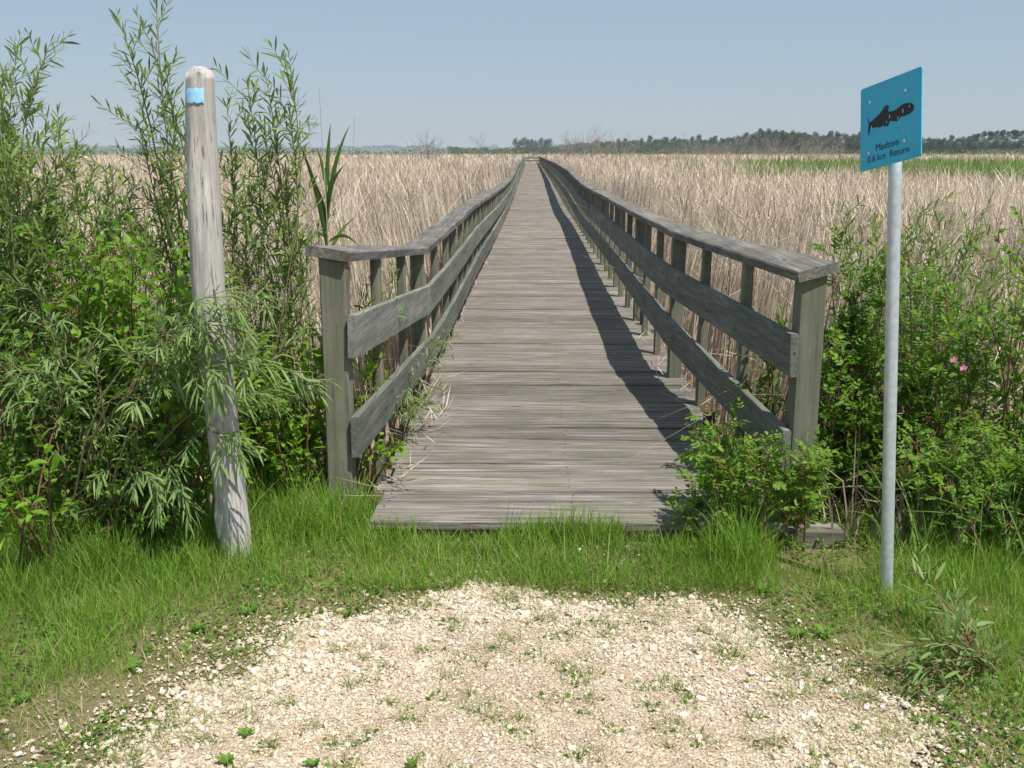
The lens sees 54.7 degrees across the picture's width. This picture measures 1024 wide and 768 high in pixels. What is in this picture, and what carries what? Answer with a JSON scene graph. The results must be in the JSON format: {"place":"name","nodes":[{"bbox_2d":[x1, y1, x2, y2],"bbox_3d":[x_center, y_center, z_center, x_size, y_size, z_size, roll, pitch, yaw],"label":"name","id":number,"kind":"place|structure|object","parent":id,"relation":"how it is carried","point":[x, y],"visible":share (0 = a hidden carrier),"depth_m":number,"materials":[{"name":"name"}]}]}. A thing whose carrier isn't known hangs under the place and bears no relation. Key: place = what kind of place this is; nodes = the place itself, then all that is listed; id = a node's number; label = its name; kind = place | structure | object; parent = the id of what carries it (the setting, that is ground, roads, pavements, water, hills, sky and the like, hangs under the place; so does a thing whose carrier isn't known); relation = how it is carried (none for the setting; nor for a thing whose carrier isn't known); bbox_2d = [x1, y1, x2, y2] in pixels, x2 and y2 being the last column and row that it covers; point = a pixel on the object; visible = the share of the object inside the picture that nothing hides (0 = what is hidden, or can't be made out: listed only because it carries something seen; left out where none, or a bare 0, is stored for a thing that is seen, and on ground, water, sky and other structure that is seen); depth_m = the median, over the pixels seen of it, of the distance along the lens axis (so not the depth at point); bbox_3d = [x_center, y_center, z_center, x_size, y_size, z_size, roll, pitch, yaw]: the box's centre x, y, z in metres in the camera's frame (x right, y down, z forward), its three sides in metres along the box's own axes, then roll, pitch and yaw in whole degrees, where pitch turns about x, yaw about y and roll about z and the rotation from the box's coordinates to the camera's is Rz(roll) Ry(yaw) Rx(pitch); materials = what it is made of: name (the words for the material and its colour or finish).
{"place":"outdoors","nodes":[
{"label":"outdoors","id":0,"kind":"place"},
{"bbox_2d":[0,152,1023,767],"bbox_3d":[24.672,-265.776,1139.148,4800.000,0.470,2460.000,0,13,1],"label":"ground","id":1,"kind":"structure","parent":0,"point":[90,704],"depth_m":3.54,"materials":[{"name":"green plant"}]},
{"bbox_2d":[15,689,34,701],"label":"weed","id":2,"kind":"object","parent":1,"relation":"on","point":[23,693],"visible":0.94,"depth_m":3.15,"materials":[{"name":"green plant"}]},
{"bbox_2d":[0,443,59,572],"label":"leafy sprig","id":3,"kind":"object","parent":1,"relation":"on","point":[55,461],"visible":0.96,"depth_m":3.87,"materials":[{"name":"green plant"}]},
{"bbox_2d":[41,622,57,635],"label":"weed","id":4,"kind":"object","parent":1,"relation":"on","point":[46,631],"visible":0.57,"depth_m":3.58,"materials":[{"name":"green plant"}]},
{"bbox_2d":[0,28,120,505],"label":"willow shrub","id":5,"kind":"object","parent":1,"relation":"on","point":[15,237],"visible":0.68,"depth_m":4.67,"materials":[{"name":"green plant"}]},
{"bbox_2d":[0,427,187,550],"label":"dogwood bush","id":6,"kind":"object","parent":1,"relation":"on","point":[19,494],"visible":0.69,"depth_m":4.21,"materials":[{"name":"green plant"}]},
{"bbox_2d":[0,199,202,558],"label":"dogwood bush","id":7,"kind":"object","parent":1,"relation":"on","point":[9,448],"visible":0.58,"depth_m":4.47,"materials":[{"name":"green plant"}]},
{"bbox_2d":[1,121,256,481],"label":"willow shrub","id":8,"kind":"object","parent":1,"relation":"on","point":[84,206],"visible":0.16,"depth_m":5.08,"materials":[{"name":"green plant"}]},
{"bbox_2d":[33,224,260,539],"bbox_3d":[-1.696,0.027,4.619,1.220,1.620,1.085,0,13,1],"label":"dogwood bush","id":9,"kind":"object","parent":1,"relation":"on","point":[159,429],"visible":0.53,"depth_m":4.38,"materials":[{"name":"green plant"}]},
{"bbox_2d":[67,0,232,496],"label":"willow shrub","id":10,"kind":"object","parent":1,"relation":"on","point":[173,191],"visible":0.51,"depth_m":4.94,"materials":[{"name":"green plant"}]},
{"bbox_2d":[0,263,341,539],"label":"willow shrub","id":11,"kind":"object","parent":1,"relation":"on","point":[187,332],"visible":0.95,"depth_m":4.06,"materials":[{"name":"green plant"}]},
{"bbox_2d":[161,162,201,385],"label":"reed plant","id":12,"kind":"object","parent":1,"relation":"on","point":[175,250],"visible":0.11,"depth_m":4.71,"materials":[{"name":"green plant"}]},
{"bbox_2d":[189,618,207,630],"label":"weed","id":13,"kind":"object","parent":1,"relation":"on","point":[197,621],"visible":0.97,"depth_m":3.61,"materials":[{"name":"green plant"}]},
{"bbox_2d":[185,66,252,567],"bbox_3d":[-1.197,-0.120,4.043,0.159,2.265,0.227,-11,17,-39],"label":"marker post","id":14,"kind":"object","parent":1,"relation":"on","point":[207,265],"visible":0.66,"depth_m":3.93,"materials":[{"name":"grey wood"}]},
{"bbox_2d":[240,601,257,615],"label":"weed","id":15,"kind":"object","parent":1,"relation":"on","point":[253,608],"visible":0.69,"depth_m":3.74,"materials":[{"name":"green plant"}]},
{"bbox_2d":[202,323,327,515],"bbox_3d":[-1.194,0.231,4.820,0.768,1.107,0.747,0,13,1],"label":"bramble bush","id":16,"kind":"object","parent":1,"relation":"on","point":[277,447],"visible":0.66,"depth_m":4.71,"materials":[{"name":"green plant"}]},
{"bbox_2d":[208,36,336,494],"bbox_3d":[-1.284,-0.477,5.237,0.790,2.536,0.821,0,13,1],"label":"willow shrub","id":17,"kind":"object","parent":1,"relation":"on","point":[289,260],"visible":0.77,"depth_m":4.98,"materials":[{"name":"green plant"}]},
{"bbox_2d":[0,144,564,152],"bbox_3d":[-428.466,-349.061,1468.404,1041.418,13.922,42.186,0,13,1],"label":"wood","id":18,"kind":"object","parent":1,"relation":"on","point":[337,147],"visible":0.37,"depth_m":1463.30,"materials":[{"name":"green plant"}]},
{"bbox_2d":[293,89,357,279],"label":"reed plant","id":19,"kind":"object","parent":1,"relation":"on","point":[323,211],"visible":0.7,"depth_m":5.06,"materials":[{"name":"green plant"}]},
{"bbox_2d":[352,260,406,490],"bbox_3d":[-0.733,0.019,5.529,0.276,1.378,0.623,4,14,17],"label":"willow shrub","id":20,"kind":"object","parent":1,"relation":"on","point":[370,353],"visible":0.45,"depth_m":5.35,"materials":[{"name":"green plant"}]},
{"bbox_2d":[353,353,409,500],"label":"bramble bush","id":21,"kind":"object","parent":1,"relation":"on","point":[378,448],"visible":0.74,"depth_m":4.91,"materials":[{"name":"green plant"}]},
{"bbox_2d":[404,134,437,161],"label":"bare shrub","id":22,"kind":"object","parent":1,"relation":"on","point":[421,148],"visible":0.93,"depth_m":126.60,"materials":[{"name":"grey plant"}]},
{"bbox_2d":[402,125,443,159],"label":"bare shrub","id":23,"kind":"object","parent":1,"relation":"on","point":[431,147],"visible":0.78,"depth_m":131.28,"materials":[{"name":"grey plant"}]},
{"bbox_2d":[386,327,462,475],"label":"willow shrub","id":24,"kind":"object","parent":1,"relation":"on","point":[408,399],"visible":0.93,"depth_m":5.69,"materials":[{"name":"green plant"}]},
{"bbox_2d":[465,133,486,156],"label":"bare shrub","id":25,"kind":"object","parent":1,"relation":"on","point":[477,144],"visible":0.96,"depth_m":165.50,"materials":[{"name":"grey plant"}]},
{"bbox_2d":[447,146,573,153],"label":"wood","id":26,"kind":"object","parent":1,"relation":"on","point":[456,149],"visible":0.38,"depth_m":862.47,"materials":[{"name":"green plant"}]},
{"bbox_2d":[0,152,1023,556],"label":"dead cattails","id":27,"kind":"object","parent":1,"relation":"on","point":[784,212],"visible":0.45,"depth_m":15.01,"materials":[{"name":"beige plant"}]},
{"bbox_2d":[0,512,1023,767],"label":"ground cover","id":28,"kind":"object","parent":1,"relation":"on","point":[778,600],"visible":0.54,"depth_m":3.56,"materials":[{"name":"green plant"}]},
{"bbox_2d":[6,147,1023,156],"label":"brush","id":29,"kind":"object","parent":1,"relation":"on","point":[536,152],"visible":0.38,"depth_m":316.12,"materials":[{"name":"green plant"}]},
{"bbox_2d":[523,139,535,153],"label":"woodland tree","id":30,"kind":"object","parent":1,"relation":"on","point":[527,141],"visible":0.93,"depth_m":795.86,"materials":[{"name":"green plant"}]},
{"bbox_2d":[527,139,534,153],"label":"woodland tree","id":31,"kind":"object","parent":1,"relation":"on","point":[531,143],"visible":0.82,"depth_m":792.36,"materials":[{"name":"green plant"}]},
{"bbox_2d":[539,139,553,153],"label":"woodland tree","id":32,"kind":"object","parent":1,"relation":"on","point":[546,142],"visible":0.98,"depth_m":783.64,"materials":[{"name":"green plant"}]},
{"bbox_2d":[117,151,1023,584],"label":"green reeds","id":33,"kind":"object","parent":1,"relation":"on","point":[977,165],"visible":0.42,"depth_m":52.00,"materials":[{"name":"green plant"}]},
{"bbox_2d":[305,156,843,550],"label":"boardwalk","id":34,"kind":"structure","parent":1,"relation":"on","point":[556,387],"depth_m":5.93,"materials":[{"name":"grey wood"}]},
{"bbox_2d":[703,410,714,429],"bbox_3d":[1.137,0.208,5.714,0.068,0.100,0.066,0,13,1],"label":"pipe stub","id":35,"kind":"object","parent":34,"relation":"on","point":[709,418],"visible":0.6,"depth_m":5.69,"materials":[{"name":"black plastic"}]},
{"bbox_2d":[554,130,610,158],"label":"bare shrub","id":36,"kind":"object","parent":1,"relation":"on","point":[567,139],"visible":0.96,"depth_m":146.21,"materials":[{"name":"grey plant"}]},
{"bbox_2d":[568,128,607,157],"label":"bare shrub","id":37,"kind":"object","parent":1,"relation":"on","point":[590,144],"visible":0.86,"depth_m":150.61,"materials":[{"name":"grey plant"}]},
{"bbox_2d":[587,124,611,157],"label":"bare shrub","id":38,"kind":"object","parent":1,"relation":"on","point":[596,141],"visible":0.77,"depth_m":155.44,"materials":[{"name":"grey plant"}]},
{"bbox_2d":[601,131,635,157],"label":"bare shrub","id":39,"kind":"object","parent":1,"relation":"on","point":[616,147],"visible":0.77,"depth_m":184.09,"materials":[{"name":"grey plant"}]},
{"bbox_2d":[619,130,644,157],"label":"bare shrub","id":40,"kind":"object","parent":1,"relation":"on","point":[632,144],"visible":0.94,"depth_m":194.17,"materials":[{"name":"grey plant"}]},
{"bbox_2d":[667,137,700,155],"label":"bare shrub","id":41,"kind":"object","parent":1,"relation":"on","point":[686,147],"visible":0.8,"depth_m":238.09,"materials":[{"name":"grey plant"}]},
{"bbox_2d":[693,141,721,156],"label":"bare shrub","id":42,"kind":"object","parent":1,"relation":"on","point":[705,148],"visible":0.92,"depth_m":194.89,"materials":[{"name":"grey plant"}]},
{"bbox_2d":[722,137,755,156],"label":"bare shrub","id":43,"kind":"object","parent":1,"relation":"on","point":[735,149],"visible":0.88,"depth_m":208.68,"materials":[{"name":"grey plant"}]},
{"bbox_2d":[737,135,750,152],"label":"woodland tree","id":44,"kind":"object","parent":1,"relation":"on","point":[743,142],"visible":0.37,"depth_m":489.28,"materials":[{"name":"green plant"}]},
{"bbox_2d":[664,382,838,561],"bbox_3d":[1.067,0.394,4.503,0.822,0.775,0.981,0,13,1],"label":"rose bush","id":45,"kind":"object","parent":1,"relation":"on","point":[728,471],"visible":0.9,"depth_m":4.24,"materials":[{"name":"green plant"}]},
{"bbox_2d":[747,132,758,152],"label":"woodland tree","id":46,"kind":"object","parent":1,"relation":"on","point":[752,136],"visible":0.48,"depth_m":493.11,"materials":[{"name":"green plant"}]},
{"bbox_2d":[720,291,790,511],"bbox_3d":[1.359,0.128,5.459,0.455,1.342,0.631,0,13,1],"label":"dogwood bush","id":47,"kind":"object","parent":1,"relation":"on","point":[769,375],"visible":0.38,"depth_m":5.28,"materials":[{"name":"green plant"}]},
{"bbox_2d":[745,137,773,157],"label":"bare shrub","id":48,"kind":"object","parent":1,"relation":"on","point":[759,153],"visible":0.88,"depth_m":242.94,"materials":[{"name":"grey plant"}]},
{"bbox_2d":[754,128,768,153],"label":"woodland tree","id":49,"kind":"object","parent":1,"relation":"on","point":[763,132],"visible":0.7,"depth_m":451.65,"materials":[{"name":"green plant"}]},
{"bbox_2d":[757,579,768,590],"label":"weed","id":50,"kind":"object","parent":1,"relation":"on","point":[764,586],"visible":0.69,"depth_m":3.92,"materials":[{"name":"green plant"}]},
{"bbox_2d":[762,128,771,153],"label":"woodland tree","id":51,"kind":"object","parent":1,"relation":"on","point":[768,131],"visible":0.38,"depth_m":457.50,"materials":[{"name":"green plant"}]},
{"bbox_2d":[766,131,778,153],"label":"woodland tree","id":52,"kind":"object","parent":1,"relation":"on","point":[774,136],"visible":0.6,"depth_m":449.81,"materials":[{"name":"green plant"}]},
{"bbox_2d":[763,134,794,159],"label":"bare shrub","id":53,"kind":"object","parent":1,"relation":"on","point":[775,147],"visible":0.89,"depth_m":191.36,"materials":[{"name":"grey plant"}]},
{"bbox_2d":[774,130,793,153],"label":"woodland tree","id":54,"kind":"object","parent":1,"relation":"on","point":[784,134],"visible":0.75,"depth_m":426.77,"materials":[{"name":"green plant"}]},
{"bbox_2d":[556,141,1020,153],"bbox_3d":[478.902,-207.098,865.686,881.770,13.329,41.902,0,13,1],"label":"wood","id":55,"kind":"object","parent":1,"relation":"on","point":[562,145],"visible":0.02,"depth_m":864.50,"materials":[{"name":"green plant"}]},
{"bbox_2d":[789,134,800,153],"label":"woodland tree","id":56,"kind":"object","parent":1,"relation":"on","point":[796,140],"visible":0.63,"depth_m":430.19,"materials":[{"name":"green plant"}]},
{"bbox_2d":[787,627,809,635],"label":"weed","id":57,"kind":"object","parent":1,"relation":"on","point":[800,630],"visible":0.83,"depth_m":3.57,"materials":[{"name":"green plant"}]},
{"bbox_2d":[580,140,1023,154],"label":"wood","id":58,"kind":"object","parent":1,"relation":"on","point":[645,148],"visible":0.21,"depth_m":490.65,"materials":[{"name":"green plant"}]},
{"bbox_2d":[795,132,809,152],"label":"woodland tree","id":59,"kind":"object","parent":1,"relation":"on","point":[804,140],"visible":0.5,"depth_m":405.52,"materials":[{"name":"green plant"}]},
{"bbox_2d":[803,134,817,151],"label":"woodland tree","id":60,"kind":"object","parent":1,"relation":"on","point":[811,136],"visible":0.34,"depth_m":423.57,"materials":[{"name":"green plant"}]},
{"bbox_2d":[794,129,827,155],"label":"bare shrub","id":61,"kind":"object","parent":1,"relation":"on","point":[814,146],"visible":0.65,"depth_m":234.16,"materials":[{"name":"grey plant"}]},
{"bbox_2d":[801,139,821,157],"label":"bare shrub","id":62,"kind":"object","parent":1,"relation":"on","point":[807,144],"visible":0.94,"depth_m":188.10,"materials":[{"name":"plant"}]},
{"bbox_2d":[814,135,827,153],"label":"woodland tree","id":63,"kind":"object","parent":1,"relation":"on","point":[823,137],"visible":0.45,"depth_m":408.07,"materials":[{"name":"green plant"}]},
{"bbox_2d":[808,133,833,157],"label":"bare shrub","id":64,"kind":"object","parent":1,"relation":"on","point":[822,145],"visible":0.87,"depth_m":195.83,"materials":[{"name":"grey plant"}]},
{"bbox_2d":[813,622,835,637],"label":"weed","id":65,"kind":"object","parent":1,"relation":"on","point":[824,630],"visible":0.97,"depth_m":3.57,"materials":[{"name":"green plant"}]},
{"bbox_2d":[816,138,844,157],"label":"bare shrub","id":66,"kind":"object","parent":1,"relation":"on","point":[834,149],"visible":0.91,"depth_m":188.16,"materials":[{"name":"grey plant"}]},
{"bbox_2d":[823,130,839,151],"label":"woodland tree","id":67,"kind":"object","parent":1,"relation":"on","point":[830,133],"visible":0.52,"depth_m":422.28,"materials":[{"name":"green plant"}]},
{"bbox_2d":[833,131,845,153],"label":"woodland tree","id":68,"kind":"object","parent":1,"relation":"on","point":[837,134],"visible":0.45,"depth_m":431.64,"materials":[{"name":"green plant"}]},
{"bbox_2d":[841,136,852,153],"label":"woodland tree","id":69,"kind":"object","parent":1,"relation":"on","point":[848,141],"visible":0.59,"depth_m":437.31,"materials":[{"name":"green plant"}]},
{"bbox_2d":[851,132,859,153],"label":"woodland tree","id":70,"kind":"object","parent":1,"relation":"on","point":[856,143],"visible":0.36,"depth_m":429.78,"materials":[{"name":"green plant"}]},
{"bbox_2d":[806,216,916,523],"bbox_3d":[1.689,0.003,4.820,0.680,1.612,0.804,0,13,1],"label":"rose bush","id":71,"kind":"object","parent":1,"relation":"on","point":[862,407],"visible":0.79,"depth_m":4.75,"materials":[{"name":"green plant"}]},
{"bbox_2d":[850,462,899,557],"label":"reed plant","id":72,"kind":"object","parent":1,"relation":"on","point":[896,531],"visible":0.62,"depth_m":4.18,"materials":[{"name":"green plant"}]},
{"bbox_2d":[860,67,922,594],"bbox_3d":[1.399,-0.005,3.743,0.158,2.264,0.368,-5,14,-19],"label":"trail sign","id":73,"kind":"object","parent":1,"relation":"on","point":[891,125],"visible":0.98,"depth_m":3.60,"materials":[{"name":"metal"}]},
{"bbox_2d":[818,188,1023,506],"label":"willow shrub","id":74,"kind":"object","parent":1,"relation":"on","point":[964,270],"visible":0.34,"depth_m":5.37,"materials":[{"name":"green plant"}]},
{"bbox_2d":[922,138,929,153],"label":"woodland tree","id":75,"kind":"object","parent":1,"relation":"on","point":[924,147],"visible":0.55,"depth_m":423.37,"materials":[{"name":"green plant"}]},
{"bbox_2d":[928,138,937,152],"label":"woodland tree","id":76,"kind":"object","parent":1,"relation":"on","point":[932,143],"visible":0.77,"depth_m":422.21,"materials":[{"name":"green plant"}]},
{"bbox_2d":[859,544,1020,701],"bbox_3d":[1.418,0.841,3.369,0.524,0.436,0.592,0,13,1],"label":"willow sprout","id":77,"kind":"object","parent":1,"relation":"on","point":[969,652],"visible":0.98,"depth_m":3.27,"materials":[{"name":"green plant"}]},
{"bbox_2d":[937,138,948,153],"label":"woodland tree","id":78,"kind":"object","parent":1,"relation":"on","point":[943,141],"visible":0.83,"depth_m":434.15,"materials":[{"name":"green plant"}]},
{"bbox_2d":[862,256,1023,522],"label":"rose bush","id":79,"kind":"object","parent":1,"relation":"on","point":[914,382],"visible":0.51,"depth_m":4.63,"materials":[{"name":"green plant"}]},
{"bbox_2d":[862,402,1023,580],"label":"rose bush","id":80,"kind":"object","parent":1,"relation":"on","point":[1007,462],"visible":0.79,"depth_m":4.18,"materials":[{"name":"green plant"}]},
{"bbox_2d":[943,139,952,152],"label":"woodland tree","id":81,"kind":"object","parent":1,"relation":"on","point":[948,145],"visible":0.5,"depth_m":440.92,"materials":[{"name":"green plant"}]},
{"bbox_2d":[950,140,958,153],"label":"woodland tree","id":82,"kind":"object","parent":1,"relation":"on","point":[954,144],"visible":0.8,"depth_m":428.88,"materials":[{"name":"green plant"}]},
{"bbox_2d":[951,137,966,153],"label":"woodland tree","id":83,"kind":"object","parent":1,"relation":"on","point":[959,140],"visible":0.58,"depth_m":445.36,"materials":[{"name":"green plant"}]},
{"bbox_2d":[914,445,1021,565],"bbox_3d":[1.851,0.520,4.060,0.459,0.516,0.278,4,14,16],"label":"reed plant","id":84,"kind":"object","parent":1,"relation":"on","point":[987,522],"visible":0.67,"depth_m":4.09,"materials":[{"name":"green plant"}]},
{"bbox_2d":[965,136,973,150],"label":"woodland tree","id":85,"kind":"object","parent":1,"relation":"on","point":[969,145],"visible":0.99,"depth_m":408.58,"materials":[{"name":"green plant"}]},
{"bbox_2d":[971,133,980,149],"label":"woodland tree","id":86,"kind":"object","parent":1,"relation":"on","point":[977,136],"visible":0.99,"depth_m":405.32,"materials":[{"name":"green plant"}]},
{"bbox_2d":[943,205,1023,489],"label":"dogwood bush","id":87,"kind":"object","parent":1,"relation":"on","point":[1009,418],"visible":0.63,"depth_m":4.53,"materials":[{"name":"green plant"}]},
{"bbox_2d":[978,131,989,153],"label":"woodland tree","id":88,"kind":"object","parent":1,"relation":"on","point":[982,143],"visible":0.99,"depth_m":407.84,"materials":[{"name":"green plant"}]},
{"bbox_2d":[984,131,996,153],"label":"woodland tree","id":89,"kind":"object","parent":1,"relation":"on","point":[991,135],"visible":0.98,"depth_m":408.92,"materials":[{"name":"green plant"}]},
{"bbox_2d":[992,130,999,151],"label":"woodland tree","id":90,"kind":"object","parent":1,"relation":"on","point":[997,132],"visible":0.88,"depth_m":409.89,"materials":[{"name":"green plant"}]},
{"bbox_2d":[996,130,1005,152],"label":"woodland tree","id":91,"kind":"object","parent":1,"relation":"on","point":[1001,135],"visible":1,"depth_m":400.84,"materials":[{"name":"green plant"}]},
{"bbox_2d":[1001,131,1011,150],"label":"woodland tree","id":92,"kind":"object","parent":1,"relation":"on","point":[1005,144],"visible":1,"depth_m":398.88,"materials":[{"name":"green plant"}]},
{"bbox_2d":[1009,129,1019,153],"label":"woodland tree","id":93,"kind":"object","parent":1,"relation":"on","point":[1014,132],"visible":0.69,"depth_m":408.30,"materials":[{"name":"green plant"}]},
{"bbox_2d":[1012,130,1023,151],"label":"woodland tree","id":94,"kind":"object","parent":1,"relation":"on","point":[1020,142],"visible":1,"depth_m":402.00,"materials":[{"name":"green plant"}]},
{"bbox_2d":[0,0,1023,151],"label":"sky","id":95,"kind":"structure","parent":0,"point":[503,70],"materials":[{"name":"blue"}]},
{"bbox_2d":[0,538,1023,767],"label":"gravel path","id":96,"kind":"structure","parent":0,"point":[671,761],"depth_m":3.08,"materials":[{"name":"beige gravel"}]},
{"bbox_2d":[124,656,143,670],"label":"weed","id":97,"kind":"object","parent":96,"relation":"on","point":[135,661],"visible":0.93,"depth_m":3.34,"materials":[{"name":"green plant"}]},
{"bbox_2d":[214,752,234,763],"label":"weed","id":98,"kind":"object","parent":96,"relation":"on","point":[222,757],"visible":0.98,"depth_m":2.83,"materials":[{"name":"green plant"}]},
{"bbox_2d":[237,726,255,735],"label":"weed","id":99,"kind":"object","parent":96,"relation":"on","point":[246,731],"visible":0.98,"depth_m":2.96,"materials":[{"name":"green plant"}]},
{"bbox_2d":[301,757,320,765],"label":"weed","id":100,"kind":"object","parent":96,"relation":"on","point":[310,761],"visible":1,"depth_m":2.82,"materials":[{"name":"green plant"}]},
{"bbox_2d":[406,758,418,767],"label":"weed","id":101,"kind":"object","parent":96,"relation":"on","point":[412,763],"visible":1,"depth_m":2.81,"materials":[{"name":"green plant"}]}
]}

